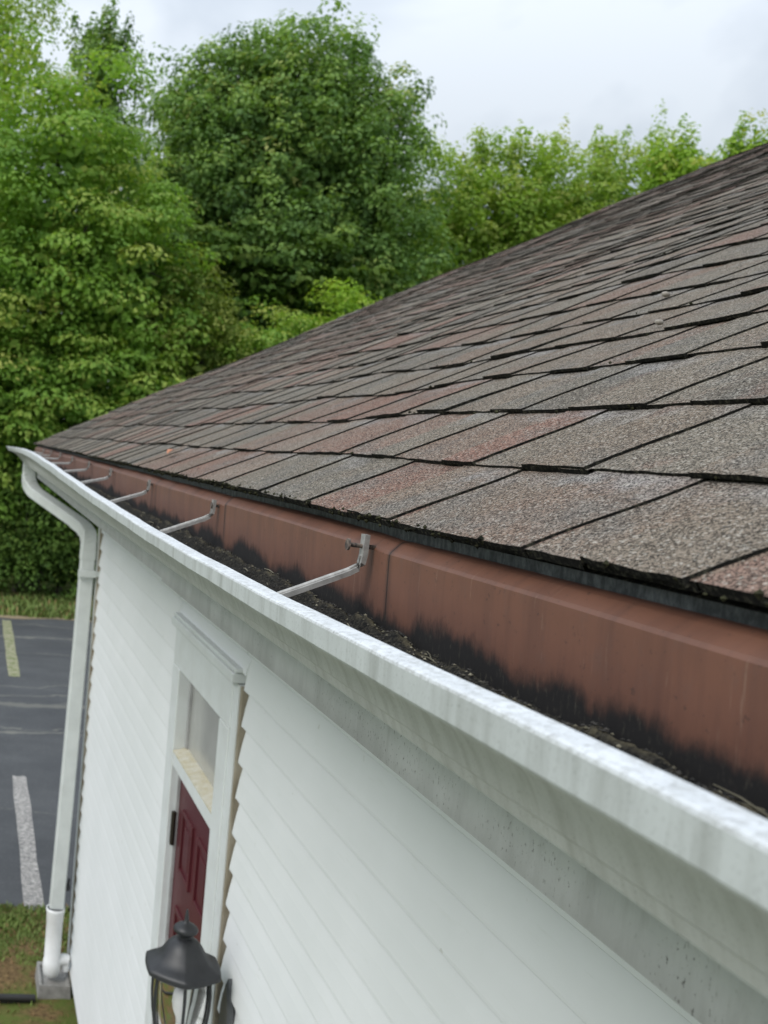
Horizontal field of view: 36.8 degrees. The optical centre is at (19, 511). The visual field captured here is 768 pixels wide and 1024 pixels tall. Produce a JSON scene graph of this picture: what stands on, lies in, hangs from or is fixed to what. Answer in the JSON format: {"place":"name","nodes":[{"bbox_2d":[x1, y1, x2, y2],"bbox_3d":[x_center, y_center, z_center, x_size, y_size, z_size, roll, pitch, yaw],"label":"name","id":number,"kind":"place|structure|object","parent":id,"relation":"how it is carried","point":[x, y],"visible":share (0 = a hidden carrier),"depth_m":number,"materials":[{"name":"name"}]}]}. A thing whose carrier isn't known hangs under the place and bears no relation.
{"place":"outdoors","nodes":[
{"label":"outdoors","id":0,"kind":"place"},
{"bbox_2d":[0,618,91,910],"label":"parking lot","id":1,"kind":"structure","parent":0,"point":[33,701],"depth_m":11.89,"materials":[{"name":"grey asphalt"}]},
{"bbox_2d":[2,620,19,676],"bbox_3d":[-0.159,2.175,17.050,0.182,0.001,4.488,4,4,-2],"label":"parking stripe","id":2,"kind":"object","parent":1,"relation":"on","point":[12,661],"visible":1,"depth_m":16.61,"materials":[{"name":"paint"}]},
{"bbox_2d":[12,775,43,909],"bbox_3d":[0.053,2.787,9.057,0.156,0.001,2.986,4,4,-2],"label":"parking stripe","id":3,"kind":"object","parent":1,"relation":"on","point":[31,886],"visible":1,"depth_m":8.75,"materials":[{"name":"white paint"}]},
{"bbox_2d":[0,615,91,621],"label":"leaf litter strip","id":4,"kind":"object","parent":1,"relation":"on","point":[14,617],"visible":0.09,"depth_m":19.70,"materials":[{"name":"plant"}]},
{"bbox_2d":[0,587,93,620],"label":"verge grass","id":5,"kind":"structure","parent":0,"point":[36,603],"depth_m":20.78,"materials":[{"name":"plant"}]},
{"bbox_2d":[0,501,97,617],"bbox_3d":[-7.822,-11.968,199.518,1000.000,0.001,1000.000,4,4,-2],"label":"ground","id":6,"kind":"structure","parent":0,"point":[67,586],"depth_m":24.21,"materials":[{"name":"green plant"}]},
{"bbox_2d":[0,908,77,1023],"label":"planting strip","id":7,"kind":"object","parent":6,"relation":"on","point":[44,1012],"visible":0.2,"depth_m":6.37,"materials":[{"name":"green plant"}]},
{"bbox_2d":[0,993,35,1002],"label":"garden edging","id":8,"kind":"object","parent":7,"relation":"on","point":[17,998],"visible":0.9,"depth_m":6.21,"materials":[{"name":"black plastic"}]},
{"bbox_2d":[0,901,70,964],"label":"lawn grass","id":9,"kind":"structure","parent":7,"relation":"on","point":[27,931],"depth_m":7.25,"materials":[{"name":"plant"}]},
{"bbox_2d":[1,957,73,1022],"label":"straw litter","id":10,"kind":"object","parent":7,"relation":"on","point":[29,993],"visible":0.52,"depth_m":6.36,"materials":[{"name":"brown plant"}]},
{"bbox_2d":[35,961,70,998],"bbox_3d":[0.205,2.911,6.416,0.207,0.142,0.280,4,4,-2],"label":"splash block","id":11,"kind":"object","parent":7,"relation":"on","point":[58,986],"depth_m":6.31,"materials":[{"name":"concrete"}]},
{"bbox_2d":[0,0,78,208],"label":"broad tree","id":12,"kind":"object","parent":6,"relation":"on","point":[6,14],"visible":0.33,"depth_m":31.38,"materials":[{"name":"green plant"}]},
{"bbox_2d":[0,503,97,600],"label":"bush","id":13,"kind":"object","parent":6,"relation":"on","point":[20,555],"visible":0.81,"depth_m":21.76,"materials":[{"name":"green plant"}]},
{"bbox_2d":[0,433,98,594],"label":"bush","id":14,"kind":"object","parent":6,"relation":"on","point":[22,498],"visible":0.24,"depth_m":21.73,"materials":[{"name":"green plant"}]},
{"bbox_2d":[18,0,156,543],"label":"conical tree","id":15,"kind":"object","parent":6,"relation":"on","point":[95,35],"visible":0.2,"depth_m":29.87,"materials":[{"name":"green plant"}]},
{"bbox_2d":[0,19,228,590],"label":"broad tree","id":16,"kind":"object","parent":6,"relation":"on","point":[44,394],"visible":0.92,"depth_m":21.68,"materials":[{"name":"green plant"}]},
{"bbox_2d":[117,396,145,405],"bbox_3d":[3.179,-0.407,22.080,4.214,4.968,2.681,4,4,-2],"label":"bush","id":17,"kind":"object","parent":6,"relation":"on","point":[126,399],"depth_m":21.35,"materials":[{"name":"green plant"}]},
{"bbox_2d":[96,87,226,394],"bbox_3d":[3.624,-5.240,30.177,5.911,13.451,5.433,4,4,-2],"label":"broad tree","id":18,"kind":"object","parent":6,"relation":"on","point":[151,115],"visible":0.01,"depth_m":29.27,"materials":[{"name":"green plant"}]},
{"bbox_2d":[115,236,257,396],"bbox_3d":[3.654,-2.000,22.940,3.528,8.069,2.597,4,4,-2],"label":"broad tree","id":19,"kind":"object","parent":6,"relation":"on","point":[199,350],"visible":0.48,"depth_m":22.59,"materials":[{"name":"green plant"}]},
{"bbox_2d":[0,186,399,570],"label":"tree foliage","id":20,"kind":"object","parent":6,"relation":"on","point":[246,260],"visible":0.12,"depth_m":24.85,"materials":[{"name":"green plant"}]},
{"bbox_2d":[196,295,323,373],"bbox_3d":[5.375,-1.334,23.070,3.636,6.963,3.349,7,5,34],"label":"bush","id":21,"kind":"object","parent":6,"relation":"on","point":[270,340],"visible":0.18,"depth_m":22.64,"materials":[{"name":"green plant"}]},
{"bbox_2d":[109,0,466,362],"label":"broad tree","id":22,"kind":"object","parent":6,"relation":"on","point":[252,130],"visible":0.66,"depth_m":26.03,"materials":[{"name":"green plant"}]},
{"bbox_2d":[271,277,381,338],"bbox_3d":[7.156,-1.550,23.893,3.993,7.510,2.835,2,5,-19],"label":"bush","id":23,"kind":"object","parent":6,"relation":"on","point":[346,301],"visible":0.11,"depth_m":23.33,"materials":[{"name":"green plant"}]},
{"bbox_2d":[6,142,767,1023],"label":"house","id":24,"kind":"structure","parent":6,"relation":"on","point":[300,812],"depth_m":1.39,"materials":[{"name":"plastic"}]},
{"bbox_2d":[145,909,233,1023],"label":"wall lantern","id":25,"kind":"object","parent":24,"relation":"attached to","point":[183,969],"depth_m":2.73,"materials":[{"name":"black metal"}]},
{"bbox_2d":[144,612,248,1023],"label":"door","id":26,"kind":"structure","parent":24,"relation":"in","point":[208,701],"depth_m":3.34,"materials":[{"name":"paint"}]},
{"bbox_2d":[37,211,767,606],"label":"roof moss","id":27,"kind":"object","parent":24,"relation":"on","point":[759,593],"visible":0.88,"depth_m":1.35,"materials":[{"name":"plant"}]},
{"bbox_2d":[67,473,767,819],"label":"gutter silt","id":28,"kind":"object","parent":24,"relation":"on","point":[364,623],"visible":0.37,"depth_m":0.94,"materials":[{"name":"black soil"}]},
{"bbox_2d":[655,319,663,324],"bbox_3d":[0.857,-0.255,1.394,0.011,0.009,0.010,6,5,30],"label":"pebble","id":29,"kind":"object","parent":24,"relation":"on","point":[659,322],"visible":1,"depth_m":1.39,"materials":[{"name":"grey stone"}]},
{"bbox_2d":[661,291,670,296],"bbox_3d":[1.036,-0.349,1.667,0.014,0.010,0.012,6,5,30],"label":"pebble","id":30,"kind":"object","parent":24,"relation":"on","point":[665,294],"visible":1,"depth_m":1.66,"materials":[{"name":"grey stone"}]},
{"bbox_2d":[366,116,524,294],"bbox_3d":[12.030,-4.812,31.006,5.732,13.604,4.847,4,4,-2],"label":"slender tree","id":31,"kind":"object","parent":6,"relation":"on","point":[459,227],"visible":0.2,"depth_m":30.02,"materials":[{"name":"green plant"}]},
{"bbox_2d":[444,119,619,267],"bbox_3d":[14.773,-4.806,31.779,5.827,13.850,4.486,4,4,-2],"label":"broad tree","id":32,"kind":"object","parent":6,"relation":"on","point":[533,205],"visible":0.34,"depth_m":30.57,"materials":[{"name":"green plant"}]},
{"bbox_2d":[516,113,648,244],"bbox_3d":[17.212,-5.001,32.850,5.622,14.407,4.350,4,4,-2],"label":"slender tree","id":33,"kind":"object","parent":6,"relation":"on","point":[601,170],"visible":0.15,"depth_m":31.83,"materials":[{"name":"green plant"}]},
{"bbox_2d":[586,99,678,212],"bbox_3d":[19.576,-5.284,33.517,4.904,15.193,4.075,4,4,-2],"label":"slender tree","id":34,"kind":"object","parent":6,"relation":"on","point":[639,152],"visible":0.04,"depth_m":32.72,"materials":[{"name":"green plant"}]},
{"bbox_2d":[633,113,726,194],"bbox_3d":[17.884,-4.040,28.565,4.086,13.224,3.113,4,4,-2],"label":"slender tree","id":35,"kind":"object","parent":6,"relation":"on","point":[683,160],"visible":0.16,"depth_m":27.79,"materials":[{"name":"green plant"}]},
{"bbox_2d":[713,108,767,160],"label":"slender tree","id":36,"kind":"object","parent":6,"relation":"on","point":[734,145],"visible":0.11,"depth_m":29.00,"materials":[{"name":"green plant"}]},
{"bbox_2d":[0,0,767,380],"label":"sky","id":37,"kind":"structure","parent":0,"point":[496,64],"materials":[{"name":"white"}]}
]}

